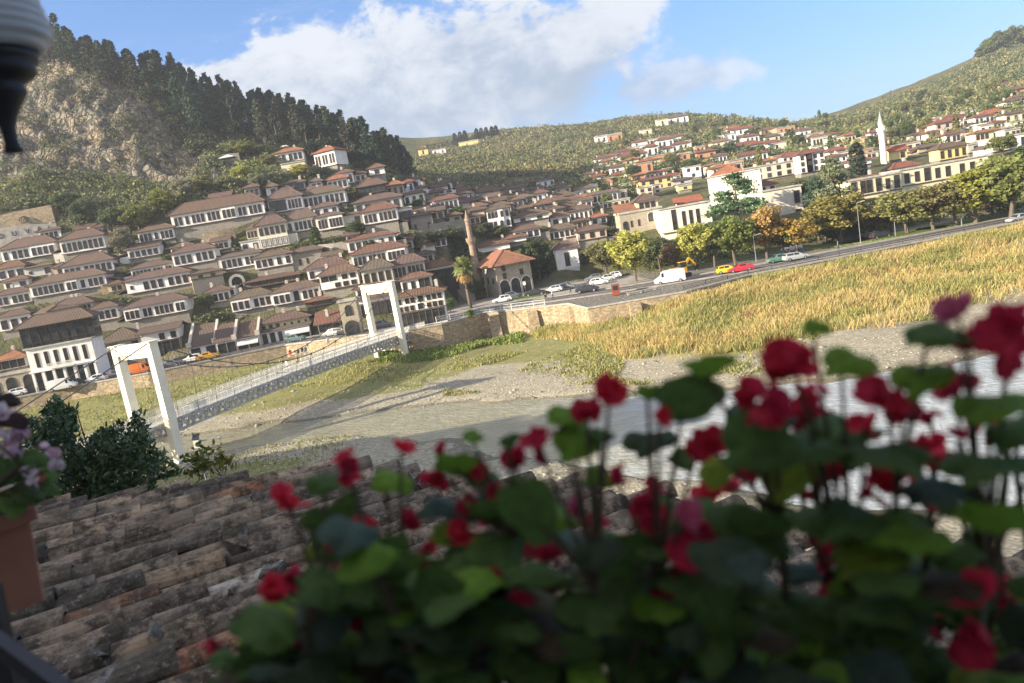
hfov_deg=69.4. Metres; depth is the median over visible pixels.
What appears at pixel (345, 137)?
pine tree
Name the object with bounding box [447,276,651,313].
plaza
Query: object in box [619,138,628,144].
tree
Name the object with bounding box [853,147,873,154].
house
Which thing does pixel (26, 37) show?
hanging lantern
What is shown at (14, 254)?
window
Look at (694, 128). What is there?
tree
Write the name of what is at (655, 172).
house
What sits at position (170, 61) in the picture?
pine tree
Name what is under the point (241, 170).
tree
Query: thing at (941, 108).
tree
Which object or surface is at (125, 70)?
pine tree
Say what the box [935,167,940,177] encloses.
window
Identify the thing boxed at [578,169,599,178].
house
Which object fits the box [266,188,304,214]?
house
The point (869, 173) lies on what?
house
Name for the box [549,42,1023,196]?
woodland
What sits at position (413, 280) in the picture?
house
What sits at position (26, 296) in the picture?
window
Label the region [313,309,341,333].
house
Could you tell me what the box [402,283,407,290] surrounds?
window
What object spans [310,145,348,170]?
house
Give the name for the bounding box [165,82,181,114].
pine tree
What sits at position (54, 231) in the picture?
house
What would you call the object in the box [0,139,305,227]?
hillside scrub
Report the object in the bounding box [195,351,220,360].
parked car
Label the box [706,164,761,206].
theatre
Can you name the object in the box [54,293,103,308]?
house
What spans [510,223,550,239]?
house
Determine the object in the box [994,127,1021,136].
house
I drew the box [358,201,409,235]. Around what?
house
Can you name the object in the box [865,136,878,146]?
tree
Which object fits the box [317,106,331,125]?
pine tree
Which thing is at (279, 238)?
window
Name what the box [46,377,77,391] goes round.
van
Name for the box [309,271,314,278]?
window
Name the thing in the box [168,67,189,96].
pine tree
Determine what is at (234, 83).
pine tree
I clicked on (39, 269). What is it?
house
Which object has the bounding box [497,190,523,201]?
house
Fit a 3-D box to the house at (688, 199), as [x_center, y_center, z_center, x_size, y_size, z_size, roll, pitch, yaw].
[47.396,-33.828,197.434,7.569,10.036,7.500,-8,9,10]
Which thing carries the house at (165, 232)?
on the hills
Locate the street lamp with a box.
[857,200,864,243]
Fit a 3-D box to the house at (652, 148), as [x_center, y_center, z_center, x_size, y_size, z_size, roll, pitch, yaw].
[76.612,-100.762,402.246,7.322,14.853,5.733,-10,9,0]
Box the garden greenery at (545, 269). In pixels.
[27,161,616,322]
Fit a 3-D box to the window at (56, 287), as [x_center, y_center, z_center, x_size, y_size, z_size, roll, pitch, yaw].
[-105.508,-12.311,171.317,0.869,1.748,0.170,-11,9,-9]
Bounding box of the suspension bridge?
[0,280,425,489]
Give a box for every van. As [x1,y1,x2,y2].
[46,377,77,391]
[654,268,685,284]
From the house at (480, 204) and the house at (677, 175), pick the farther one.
the house at (677, 175)
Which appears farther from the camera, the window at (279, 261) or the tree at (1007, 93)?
the tree at (1007, 93)
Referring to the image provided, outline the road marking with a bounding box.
[189,222,995,362]
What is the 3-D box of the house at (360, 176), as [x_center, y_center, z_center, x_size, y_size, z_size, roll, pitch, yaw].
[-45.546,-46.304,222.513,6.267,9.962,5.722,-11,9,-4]
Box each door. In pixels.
[278,331,283,340]
[623,221,628,230]
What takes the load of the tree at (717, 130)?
on the hills
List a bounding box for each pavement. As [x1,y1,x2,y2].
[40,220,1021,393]
[221,216,1008,354]
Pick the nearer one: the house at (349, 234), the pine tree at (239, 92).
the house at (349, 234)
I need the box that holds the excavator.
[671,257,698,276]
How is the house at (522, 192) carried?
on the hills
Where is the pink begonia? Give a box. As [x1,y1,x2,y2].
[0,392,64,518]
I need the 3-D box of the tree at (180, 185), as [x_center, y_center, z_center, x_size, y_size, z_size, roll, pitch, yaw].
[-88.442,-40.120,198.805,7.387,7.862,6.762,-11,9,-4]
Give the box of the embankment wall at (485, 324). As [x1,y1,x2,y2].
[9,221,1023,410]
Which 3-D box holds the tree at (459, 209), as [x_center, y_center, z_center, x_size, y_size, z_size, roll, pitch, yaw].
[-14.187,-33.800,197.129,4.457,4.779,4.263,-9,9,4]
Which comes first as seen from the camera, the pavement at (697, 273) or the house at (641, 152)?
the pavement at (697, 273)
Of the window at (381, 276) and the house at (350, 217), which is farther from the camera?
the house at (350, 217)
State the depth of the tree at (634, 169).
300.91 m
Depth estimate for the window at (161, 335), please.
155.57 m
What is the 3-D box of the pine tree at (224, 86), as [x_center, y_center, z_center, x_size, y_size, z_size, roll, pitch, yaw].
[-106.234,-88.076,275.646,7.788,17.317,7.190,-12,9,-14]
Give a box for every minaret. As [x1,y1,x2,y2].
[464,210,483,293]
[876,111,887,164]
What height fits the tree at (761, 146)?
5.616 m
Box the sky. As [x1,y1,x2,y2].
[40,0,1023,144]
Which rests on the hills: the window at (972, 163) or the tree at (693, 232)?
the tree at (693, 232)
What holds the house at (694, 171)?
on the hills
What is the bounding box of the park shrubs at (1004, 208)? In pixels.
[609,195,1023,272]
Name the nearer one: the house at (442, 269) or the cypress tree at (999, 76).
the house at (442, 269)
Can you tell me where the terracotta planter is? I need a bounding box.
[0,487,43,612]
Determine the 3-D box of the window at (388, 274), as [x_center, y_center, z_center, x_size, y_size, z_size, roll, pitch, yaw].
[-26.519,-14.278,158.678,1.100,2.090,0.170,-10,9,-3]
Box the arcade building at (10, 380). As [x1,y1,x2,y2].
[0,365,35,395]
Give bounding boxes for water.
[60,355,1023,509]
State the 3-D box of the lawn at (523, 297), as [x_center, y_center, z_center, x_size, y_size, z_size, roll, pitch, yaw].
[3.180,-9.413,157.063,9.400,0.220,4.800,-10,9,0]
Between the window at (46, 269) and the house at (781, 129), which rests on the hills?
the house at (781, 129)
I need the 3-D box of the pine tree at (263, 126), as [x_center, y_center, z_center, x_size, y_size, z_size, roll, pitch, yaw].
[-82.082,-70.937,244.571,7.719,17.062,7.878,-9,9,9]
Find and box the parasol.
[218,155,238,162]
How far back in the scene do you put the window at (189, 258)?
177.10 m
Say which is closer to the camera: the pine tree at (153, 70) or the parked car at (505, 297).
the parked car at (505, 297)
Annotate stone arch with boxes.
[229,274,245,288]
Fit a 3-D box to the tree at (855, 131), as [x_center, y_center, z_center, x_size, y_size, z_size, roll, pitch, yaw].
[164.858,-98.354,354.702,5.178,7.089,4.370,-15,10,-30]
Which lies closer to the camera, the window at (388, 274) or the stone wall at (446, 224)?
the window at (388, 274)
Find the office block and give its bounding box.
[750,184,802,215]
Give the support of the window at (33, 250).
in the house at (32, 247)
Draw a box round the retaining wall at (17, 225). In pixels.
[0,205,57,261]
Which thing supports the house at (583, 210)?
on the hills
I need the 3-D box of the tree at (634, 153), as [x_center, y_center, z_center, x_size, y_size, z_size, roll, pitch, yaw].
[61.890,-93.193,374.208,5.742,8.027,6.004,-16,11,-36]
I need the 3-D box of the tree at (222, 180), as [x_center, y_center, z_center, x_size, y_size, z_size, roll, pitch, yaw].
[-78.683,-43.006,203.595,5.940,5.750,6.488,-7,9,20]
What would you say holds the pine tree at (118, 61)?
on the hills
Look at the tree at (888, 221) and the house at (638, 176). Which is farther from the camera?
the house at (638, 176)
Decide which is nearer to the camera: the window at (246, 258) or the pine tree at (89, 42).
the window at (246, 258)
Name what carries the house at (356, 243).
on the hills
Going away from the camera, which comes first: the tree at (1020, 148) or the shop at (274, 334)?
the shop at (274, 334)
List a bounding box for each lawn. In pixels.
[510,293,547,300]
[687,253,764,267]
[805,238,870,249]
[843,225,947,243]
[916,212,1023,229]
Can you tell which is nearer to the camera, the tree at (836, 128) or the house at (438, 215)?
the house at (438, 215)
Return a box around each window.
[0,271,5,278]
[0,320,8,329]
[3,252,8,260]
[3,297,8,304]
[8,270,14,277]
[10,318,18,327]
[12,251,17,258]
[12,296,17,302]
[16,269,23,274]
[18,250,22,257]
[18,295,23,301]
[19,281,25,285]
[23,249,28,256]
[24,294,29,300]
[31,248,36,255]
[32,288,37,295]
[34,353,40,367]
[37,247,42,254]
[37,287,42,294]
[43,246,48,253]
[43,286,48,293]
[43,351,50,365]
[44,267,50,273]
[48,245,53,252]
[48,285,53,292]
[53,349,59,363]
[54,284,59,291]
[59,283,64,290]
[61,244,66,252]
[62,348,68,362]
[66,282,71,289]
[67,243,72,251]
[71,281,76,288]
[72,242,77,250]
[72,346,78,360]
[77,241,82,249]
[80,280,85,287]
[81,344,88,358]
[83,240,87,248]
[88,239,93,247]
[88,278,93,285]
[93,239,98,246]
[93,278,98,285]
[98,238,103,246]
[98,277,103,284]
[105,310,110,317]
[106,262,111,269]
[111,309,116,316]
[125,312,129,319]
[130,311,134,318]
[134,310,139,317]
[142,308,147,316]
[143,281,149,289]
[150,280,156,287]
[154,306,159,313]
[157,279,163,286]
[158,333,164,339]
[159,305,164,313]
[164,304,168,312]
[168,277,174,284]
[170,331,176,337]
[173,218,178,225]
[174,256,179,264]
[175,276,181,283]
[175,302,180,310]
[178,217,182,225]
[180,255,185,263]
[180,302,184,309]
[182,274,188,282]
[186,254,192,262]
[195,253,201,260]
[202,252,207,259]
[208,251,213,258]
[218,293,223,299]
[221,261,226,267]
[226,260,231,267]
[232,259,236,266]
[232,302,237,310]
[237,258,241,265]
[238,301,243,309]
[244,300,249,308]
[245,257,249,264]
[253,298,258,306]
[256,261,260,267]
[259,228,263,235]
[259,297,264,305]
[261,239,265,246]
[262,260,266,266]
[265,296,270,304]
[268,258,272,265]
[269,226,274,233]
[272,237,276,245]
[273,296,278,303]
[275,225,279,233]
[277,237,282,244]
[277,257,281,264]
[279,295,284,302]
[280,225,284,232]
[282,236,287,243]
[285,255,290,262]
[285,294,290,301]
[302,291,307,298]
[308,290,313,297]
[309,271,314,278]
[339,192,343,200]
[344,305,352,315]
[349,243,354,250]
[354,216,360,221]
[356,242,360,249]
[363,274,369,283]
[371,272,376,281]
[378,271,384,280]
[385,270,391,279]
[393,199,399,205]
[394,268,397,277]
[398,267,402,276]
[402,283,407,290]
[411,281,415,288]
[564,252,570,265]
[681,211,686,225]
[688,210,693,224]
[695,208,700,222]
[793,190,800,202]
[885,178,890,188]
[904,173,909,183]
[914,171,919,181]
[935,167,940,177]
[945,166,950,175]
[959,163,964,173]
[962,147,965,154]
[970,161,974,169]
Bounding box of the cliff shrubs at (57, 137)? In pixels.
[0,63,197,179]
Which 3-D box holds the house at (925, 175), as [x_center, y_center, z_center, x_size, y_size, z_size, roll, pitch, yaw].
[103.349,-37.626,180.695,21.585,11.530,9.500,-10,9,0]
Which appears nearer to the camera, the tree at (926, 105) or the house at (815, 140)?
the house at (815, 140)
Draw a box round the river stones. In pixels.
[75,296,1015,506]
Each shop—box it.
[185,319,220,353]
[213,319,239,353]
[236,317,262,349]
[260,320,311,343]
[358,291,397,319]
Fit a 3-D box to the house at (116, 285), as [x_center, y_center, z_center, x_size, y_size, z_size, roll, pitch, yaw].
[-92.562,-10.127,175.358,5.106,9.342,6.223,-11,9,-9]
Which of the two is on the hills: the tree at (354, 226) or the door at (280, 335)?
the tree at (354, 226)
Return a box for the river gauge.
[191,432,220,479]
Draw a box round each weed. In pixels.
[167,439,223,482]
[205,443,236,475]
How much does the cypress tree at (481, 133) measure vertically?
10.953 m
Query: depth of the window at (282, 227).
184.43 m
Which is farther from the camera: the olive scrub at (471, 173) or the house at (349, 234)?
the olive scrub at (471, 173)
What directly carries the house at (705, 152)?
on the hills
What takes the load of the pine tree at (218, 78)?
on the hills
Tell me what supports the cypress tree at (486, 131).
on the hills
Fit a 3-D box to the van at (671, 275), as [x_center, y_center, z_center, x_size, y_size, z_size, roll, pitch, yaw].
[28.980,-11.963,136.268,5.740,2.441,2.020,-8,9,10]
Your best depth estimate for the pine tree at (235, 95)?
274.23 m
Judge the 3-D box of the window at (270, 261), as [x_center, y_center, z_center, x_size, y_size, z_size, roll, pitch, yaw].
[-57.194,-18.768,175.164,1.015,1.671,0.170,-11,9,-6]
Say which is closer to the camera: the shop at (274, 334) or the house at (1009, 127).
the shop at (274, 334)
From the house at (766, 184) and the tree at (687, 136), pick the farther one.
the tree at (687, 136)
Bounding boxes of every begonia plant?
[197,473,374,682]
[316,438,467,682]
[413,429,557,682]
[495,371,634,682]
[597,372,738,682]
[679,336,838,682]
[774,318,911,682]
[833,320,999,682]
[911,290,1023,682]
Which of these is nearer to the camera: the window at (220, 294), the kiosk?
the kiosk
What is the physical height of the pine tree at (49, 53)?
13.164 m
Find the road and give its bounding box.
[17,218,1007,396]
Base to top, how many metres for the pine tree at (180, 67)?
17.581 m
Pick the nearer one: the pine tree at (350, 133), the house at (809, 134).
the pine tree at (350, 133)
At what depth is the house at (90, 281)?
172.00 m
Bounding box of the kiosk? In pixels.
[610,282,619,295]
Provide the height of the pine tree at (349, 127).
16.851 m
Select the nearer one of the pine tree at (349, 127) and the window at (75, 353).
the window at (75, 353)
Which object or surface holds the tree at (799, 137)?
on the hills
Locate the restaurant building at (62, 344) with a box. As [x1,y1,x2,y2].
[10,307,110,392]
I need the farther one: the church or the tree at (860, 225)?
the church
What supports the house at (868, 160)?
on the hills
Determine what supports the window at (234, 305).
in the house at (247, 302)
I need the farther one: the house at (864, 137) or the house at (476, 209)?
the house at (864, 137)
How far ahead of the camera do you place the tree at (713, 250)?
149.09 m
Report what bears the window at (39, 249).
in the house at (32, 247)
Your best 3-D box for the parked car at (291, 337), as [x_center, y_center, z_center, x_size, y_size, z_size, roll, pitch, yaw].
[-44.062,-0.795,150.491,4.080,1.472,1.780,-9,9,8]
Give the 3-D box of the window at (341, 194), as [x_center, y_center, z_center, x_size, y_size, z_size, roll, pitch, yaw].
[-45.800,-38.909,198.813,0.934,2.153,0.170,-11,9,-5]
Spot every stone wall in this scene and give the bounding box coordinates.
[100,283,125,294]
[193,153,240,165]
[202,227,235,243]
[318,242,347,251]
[429,218,466,237]
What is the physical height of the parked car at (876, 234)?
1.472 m
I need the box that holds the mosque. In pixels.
[476,249,535,296]
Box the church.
[611,193,661,233]
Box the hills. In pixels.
[0,45,1023,370]
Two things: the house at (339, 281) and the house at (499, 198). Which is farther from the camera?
the house at (499, 198)
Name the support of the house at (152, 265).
on the hills
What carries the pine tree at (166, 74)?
on the hills
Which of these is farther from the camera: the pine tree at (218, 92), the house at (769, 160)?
the house at (769, 160)
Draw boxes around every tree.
[43,48,57,63]
[48,13,57,23]
[48,192,82,209]
[51,38,61,59]
[53,23,59,46]
[53,28,65,65]
[53,31,66,64]
[57,39,70,60]
[60,26,68,56]
[60,31,72,66]
[60,41,71,67]
[61,31,76,66]
[64,29,80,66]
[65,198,99,222]
[66,34,80,69]
[67,43,82,71]
[75,48,88,73]
[76,42,91,73]
[80,45,93,74]
[81,35,91,56]
[82,39,95,71]
[87,44,98,69]
[90,40,101,67]
[91,48,100,64]
[94,50,109,79]
[96,206,123,228]
[97,48,110,81]
[97,57,115,83]
[100,38,113,66]
[105,48,122,84]
[106,41,120,68]
[106,226,133,256]
[107,46,118,82]
[109,51,122,86]
[115,56,123,80]
[118,203,153,229]
[120,48,131,55]
[120,55,141,87]
[120,57,133,82]
[120,63,130,85]
[124,50,136,73]
[125,60,144,88]
[128,66,148,88]
[135,74,158,99]
[136,59,144,68]
[137,53,147,63]
[138,68,155,95]
[143,50,152,63]
[145,73,162,99]
[146,63,154,88]
[146,188,174,216]
[149,57,163,88]
[149,62,170,102]
[154,58,172,95]
[154,72,171,101]
[155,50,162,60]
[161,255,172,260]
[163,70,176,102]
[165,55,175,67]
[165,71,183,112]
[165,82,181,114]
[167,178,195,201]
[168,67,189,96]
[172,64,189,93]
[176,62,191,97]
[177,77,191,118]
[180,83,201,125]
[188,71,203,104]
[188,85,209,126]
[191,174,213,190]
[194,294,215,311]
[197,76,209,110]
[201,72,210,89]
[206,82,215,94]
[212,175,237,188]
[214,74,223,90]
[215,90,234,119]
[217,95,235,133]
[220,82,239,113]
[220,94,245,139]
[223,79,232,100]
[223,90,244,121]
[230,86,248,124]
[230,165,253,179]
[232,80,243,122]
[232,141,255,158]
[237,89,247,120]
[237,98,257,140]
[244,100,256,136]
[245,90,254,118]
[247,172,266,185]
[250,99,271,141]
[252,101,276,142]
[254,87,264,100]
[259,154,278,166]
[263,102,276,141]
[264,89,274,106]
[264,100,277,127]
[264,109,279,139]
[267,111,285,146]
[271,97,290,143]
[272,109,290,140]
[274,96,289,127]
[280,109,289,143]
[284,92,289,104]
[287,104,301,143]
[288,96,297,106]
[288,164,309,175]
[289,113,312,146]
[296,105,303,120]
[297,121,316,156]
[299,99,306,108]
[303,107,314,130]
[303,116,317,152]
[309,226,323,244]
[311,119,329,150]
[313,104,319,116]
[315,118,322,147]
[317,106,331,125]
[317,110,340,145]
[320,130,340,146]
[327,109,337,136]
[332,113,340,131]
[336,109,346,122]
[336,126,349,147]
[337,116,349,144]
[338,128,349,150]
[340,133,355,162]
[344,221,365,232]
[345,119,363,165]
[345,129,361,166]
[346,117,360,162]
[352,117,365,163]
[353,128,365,167]
[357,115,369,164]
[358,119,378,165]
[365,240,374,244]
[367,130,388,165]
[374,130,379,160]
[376,135,395,172]
[379,127,397,172]
[387,134,404,173]
[391,145,405,174]
[393,135,409,175]
[398,230,423,242]
[403,151,416,175]
[410,198,427,206]
[423,229,444,245]
[444,226,464,244]
[446,298,453,311]
[450,206,465,215]
[452,133,457,144]
[452,255,474,308]
[458,132,462,141]
[462,130,467,141]
[465,309,475,317]
[468,279,485,299]
[474,128,479,139]
[475,222,494,239]
[479,128,484,139]
[484,127,489,138]
[489,126,494,137]
[493,224,508,236]
[494,125,498,136]
[520,242,533,263]
[524,237,551,281]
[583,239,614,273]
[599,193,612,201]
[604,230,651,281]
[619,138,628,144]
[622,128,626,138]
[626,165,640,175]
[628,150,639,156]
[643,236,676,271]
[658,242,682,267]
[663,152,676,162]
[667,166,679,172]
[674,222,716,269]
[679,145,683,152]
[680,159,693,167]
[681,134,691,139]
[689,230,726,267]
[690,125,699,131]
[690,158,699,164]
[701,172,773,230]
[704,215,759,264]
[711,127,720,133]
[711,129,716,139]
[711,145,723,152]
[719,117,727,124]
[722,142,736,151]
[741,146,753,152]
[743,205,790,258]
[748,127,757,133]
[752,144,765,150]
[755,148,763,165]
[766,117,770,126]
[767,225,799,252]
[768,218,821,251]
[777,119,788,126]
[785,129,794,137]
[790,179,812,201]
[791,133,805,143]
[800,191,872,241]
[801,176,824,202]
[804,157,859,203]
[805,208,827,240]
[809,220,846,241]
[817,110,821,120]
[817,120,828,125]
[822,112,828,117]
[827,126,839,131]
[827,135,833,148]
[846,142,867,178]
[849,202,871,232]
[851,129,860,136]
[859,202,888,228]
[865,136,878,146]
[866,185,933,232]
[867,116,875,122]
[878,215,898,232]
[884,120,895,128]
[885,128,897,139]
[891,112,900,124]
[895,126,903,139]
[898,102,909,110]
[899,119,912,130]
[899,128,911,139]
[905,181,970,229]
[910,109,923,117]
[915,94,922,101]
[915,121,928,132]
[916,89,926,95]
[922,117,932,123]
[923,102,934,108]
[932,177,983,225]
[938,103,946,112]
[942,165,1014,222]
[952,86,963,93]
[952,97,963,105]
[952,113,960,129]
[960,88,973,98]
[974,47,991,57]
[974,152,1023,217]
[978,37,1002,51]
[979,104,994,112]
[979,197,1017,208]
[982,83,991,91]
[984,134,1018,155]
[987,30,1016,46]
[987,93,998,103]
[987,199,995,215]
[992,80,997,93]
[995,161,1023,198]
[997,72,1002,82]
[1000,33,1019,47]
[1001,88,1016,98]
[1002,24,1023,43]
[1011,143,1023,156]
[1017,27,1023,43]
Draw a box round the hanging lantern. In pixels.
[0,0,53,153]
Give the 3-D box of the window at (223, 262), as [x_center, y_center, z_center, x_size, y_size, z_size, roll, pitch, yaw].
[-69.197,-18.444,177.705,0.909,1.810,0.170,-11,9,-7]
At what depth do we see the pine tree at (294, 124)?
242.44 m
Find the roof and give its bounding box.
[255,306,314,329]
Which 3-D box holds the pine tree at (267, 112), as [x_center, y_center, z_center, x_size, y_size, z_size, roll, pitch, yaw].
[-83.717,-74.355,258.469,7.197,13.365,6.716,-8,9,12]
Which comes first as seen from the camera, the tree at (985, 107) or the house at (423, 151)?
the tree at (985, 107)
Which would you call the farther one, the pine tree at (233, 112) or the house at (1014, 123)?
the pine tree at (233, 112)
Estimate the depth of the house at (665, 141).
439.62 m
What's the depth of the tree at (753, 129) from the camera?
463.26 m
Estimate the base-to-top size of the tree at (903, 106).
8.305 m
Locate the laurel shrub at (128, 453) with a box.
[13,393,182,500]
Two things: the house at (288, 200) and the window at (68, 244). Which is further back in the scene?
the house at (288, 200)
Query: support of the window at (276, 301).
in the house at (286, 296)
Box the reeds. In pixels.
[0,219,1023,489]
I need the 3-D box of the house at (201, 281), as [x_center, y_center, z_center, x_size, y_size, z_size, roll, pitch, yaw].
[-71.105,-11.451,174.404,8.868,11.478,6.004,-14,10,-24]
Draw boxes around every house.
[0,234,59,262]
[0,259,34,283]
[0,275,35,289]
[0,284,33,311]
[0,308,37,339]
[0,345,29,372]
[9,455,1023,682]
[20,262,56,276]
[24,268,123,305]
[30,304,82,315]
[34,222,63,237]
[48,259,64,273]
[51,227,110,262]
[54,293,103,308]
[57,250,124,273]
[73,222,98,229]
[89,301,126,331]
[91,220,109,231]
[102,279,124,293]
[103,322,146,363]
[109,221,130,233]
[116,266,196,297]
[116,292,196,328]
[118,239,166,263]
[121,255,173,279]
[133,223,176,243]
[135,320,186,363]
[166,192,275,241]
[166,238,195,251]
[167,239,222,270]
[186,268,225,294]
[201,282,232,308]
[207,190,234,198]
[209,235,233,250]
[215,244,267,272]
[226,287,274,317]
[230,285,239,295]
[239,238,260,249]
[240,179,262,196]
[240,271,303,288]
[242,223,258,239]
[249,249,294,276]
[252,214,298,250]
[262,180,281,196]
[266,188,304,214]
[266,278,321,312]
[272,145,306,161]
[275,185,296,190]
[279,176,307,192]
[280,160,307,175]
[285,206,318,238]
[286,245,324,269]
[301,291,333,313]
[302,184,349,210]
[302,253,349,281]
[305,174,324,185]
[306,184,322,190]
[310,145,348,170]
[311,201,340,214]
[312,209,345,238]
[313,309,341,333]
[315,259,360,302]
[320,247,344,257]
[324,174,350,188]
[333,167,355,185]
[336,296,363,335]
[342,228,408,259]
[342,229,362,239]
[343,211,363,230]
[347,240,409,275]
[350,192,404,212]
[351,281,381,297]
[353,171,368,182]
[354,178,388,197]
[357,256,394,283]
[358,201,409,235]
[366,163,387,180]
[387,178,405,199]
[389,279,447,328]
[391,253,427,284]
[396,271,433,291]
[397,206,412,227]
[397,235,415,252]
[402,179,415,192]
[403,188,426,203]
[406,207,434,235]
[410,174,422,187]
[412,202,430,213]
[414,182,430,199]
[416,238,436,255]
[417,146,428,156]
[417,245,436,263]
[425,258,458,302]
[426,205,446,221]
[427,194,460,213]
[428,183,456,192]
[429,189,442,199]
[431,202,449,217]
[432,148,445,154]
[435,234,448,249]
[436,179,448,183]
[438,188,451,194]
[440,178,453,189]
[445,211,463,220]
[452,190,471,196]
[453,186,473,196]
[454,182,467,187]
[455,273,475,301]
[458,139,478,146]
[458,199,470,208]
[461,209,482,225]
[463,195,478,204]
[464,202,488,217]
[464,203,486,219]
[474,186,490,195]
[476,188,492,194]
[476,234,511,252]
[478,191,500,203]
[478,197,492,208]
[483,205,511,229]
[487,201,512,216]
[488,186,503,192]
[491,194,506,202]
[497,189,514,193]
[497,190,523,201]
[502,232,528,246]
[506,183,523,194]
[508,195,524,207]
[510,203,516,214]
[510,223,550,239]
[511,208,550,226]
[513,204,531,213]
[515,187,530,193]
[516,192,534,204]
[518,188,529,203]
[528,200,556,208]
[531,182,546,189]
[531,187,548,200]
[532,198,547,209]
[534,178,555,188]
[538,195,557,201]
[544,222,577,242]
[546,202,565,217]
[549,209,571,225]
[550,195,569,204]
[550,237,579,270]
[552,181,572,192]
[552,190,575,196]
[557,199,578,205]
[561,203,573,212]
[565,201,599,224]
[568,195,583,200]
[568,217,589,229]
[571,184,596,194]
[573,197,593,205]
[573,221,617,248]
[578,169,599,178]
[585,188,619,205]
[587,172,606,178]
[588,208,609,225]
[592,154,617,162]
[594,134,607,143]
[598,158,614,165]
[599,197,629,209]
[601,177,612,185]
[605,183,618,188]
[606,132,622,143]
[606,172,625,177]
[607,163,625,173]
[611,148,635,153]
[615,149,648,160]
[617,189,627,198]
[619,181,636,188]
[621,157,639,165]
[631,138,647,145]
[631,173,646,180]
[633,161,652,172]
[634,172,673,189]
[635,157,659,165]
[636,185,652,195]
[638,128,651,135]
[643,153,668,162]
[644,143,658,154]
[645,169,668,177]
[647,135,668,143]
[649,183,661,194]
[654,136,673,148]
[655,118,668,125]
[659,146,672,153]
[665,170,682,179]
[667,134,686,140]
[668,114,688,125]
[669,141,691,151]
[670,177,693,187]
[672,194,703,205]
[675,183,691,193]
[676,151,689,164]
[681,164,701,179]
[693,145,704,151]
[694,148,716,159]
[701,163,719,175]
[704,161,734,176]
[706,139,729,146]
[708,153,728,161]
[711,160,742,168]
[722,132,735,142]
[723,125,737,132]
[726,126,753,136]
[726,158,743,167]
[734,150,768,159]
[735,140,765,151]
[738,133,759,141]
[743,160,797,180]
[751,158,776,166]
[758,127,777,135]
[760,132,780,140]
[761,180,778,189]
[765,140,784,147]
[769,141,786,148]
[772,125,794,132]
[775,151,797,175]
[790,146,829,177]
[796,126,811,134]
[796,131,823,144]
[805,133,826,142]
[807,135,827,145]
[822,132,839,136]
[823,136,841,143]
[824,144,847,155]
[825,151,847,162]
[830,171,901,198]
[832,150,849,159]
[841,132,857,141]
[841,157,874,168]
[847,150,878,158]
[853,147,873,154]
[854,170,879,178]
[856,135,871,142]
[863,129,877,136]
[879,144,909,162]
[879,154,989,191]
[880,158,921,171]
[899,140,921,153]
[905,132,923,140]
[907,143,938,155]
[910,120,935,133]
[918,129,945,139]
[924,117,960,130]
[924,141,969,163]
[932,130,967,139]
[935,130,962,142]
[936,113,967,119]
[939,116,965,120]
[960,121,977,129]
[962,127,1001,144]
[964,112,996,125]
[965,142,977,156]
[971,132,1023,155]
[972,123,993,131]
[976,108,1006,115]
[983,82,1012,88]
[984,120,1008,126]
[993,97,1023,106]
[993,110,1023,122]
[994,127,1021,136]
[998,124,1020,130]
[1001,86,1023,92]
[1004,120,1023,126]
[1005,94,1023,99]
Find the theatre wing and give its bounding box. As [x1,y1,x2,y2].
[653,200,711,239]
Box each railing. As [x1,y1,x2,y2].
[0,582,72,682]
[14,333,348,395]
[435,299,545,322]
[683,216,1021,289]
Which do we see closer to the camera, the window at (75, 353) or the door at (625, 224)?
the window at (75, 353)
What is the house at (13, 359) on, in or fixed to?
on the hills
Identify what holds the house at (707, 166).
on the hills
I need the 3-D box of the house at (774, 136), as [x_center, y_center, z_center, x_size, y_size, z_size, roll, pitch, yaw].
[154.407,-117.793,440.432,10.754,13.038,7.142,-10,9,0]
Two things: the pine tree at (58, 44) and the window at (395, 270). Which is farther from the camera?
the pine tree at (58, 44)
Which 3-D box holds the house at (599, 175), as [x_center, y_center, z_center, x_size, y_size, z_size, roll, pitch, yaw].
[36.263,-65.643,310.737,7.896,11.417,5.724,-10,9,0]
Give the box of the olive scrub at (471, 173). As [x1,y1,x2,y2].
[400,111,687,187]
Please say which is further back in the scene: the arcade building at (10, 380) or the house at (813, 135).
the house at (813, 135)
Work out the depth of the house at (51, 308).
161.58 m
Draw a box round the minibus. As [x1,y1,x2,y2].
[128,362,150,374]
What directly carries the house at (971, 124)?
on the hills
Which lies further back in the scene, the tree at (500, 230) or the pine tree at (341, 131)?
the pine tree at (341, 131)
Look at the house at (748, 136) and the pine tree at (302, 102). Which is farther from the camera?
the house at (748, 136)
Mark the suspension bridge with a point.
(170, 419)
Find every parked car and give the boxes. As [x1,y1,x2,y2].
[8,387,27,394]
[72,378,86,384]
[85,373,108,382]
[107,369,116,378]
[163,359,182,367]
[183,353,200,362]
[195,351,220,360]
[285,333,306,342]
[322,327,339,336]
[333,327,343,335]
[375,320,392,327]
[492,294,511,303]
[504,291,522,297]
[524,288,545,295]
[546,284,563,292]
[560,282,575,288]
[575,284,599,293]
[584,273,602,281]
[589,277,608,285]
[601,274,614,279]
[609,271,621,277]
[715,265,736,273]
[727,263,753,272]
[766,253,784,262]
[781,243,801,250]
[782,252,809,260]
[857,229,877,237]
[869,231,891,238]
[1005,213,1023,222]
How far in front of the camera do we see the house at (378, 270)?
158.53 m
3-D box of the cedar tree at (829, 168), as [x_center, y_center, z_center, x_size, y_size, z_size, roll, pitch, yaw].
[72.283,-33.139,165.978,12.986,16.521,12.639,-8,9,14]
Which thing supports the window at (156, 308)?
in the house at (158, 309)
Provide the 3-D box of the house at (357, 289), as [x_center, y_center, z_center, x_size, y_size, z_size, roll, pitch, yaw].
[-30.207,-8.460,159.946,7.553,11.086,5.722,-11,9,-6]
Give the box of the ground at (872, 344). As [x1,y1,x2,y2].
[0,236,1023,556]
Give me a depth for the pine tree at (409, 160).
284.07 m

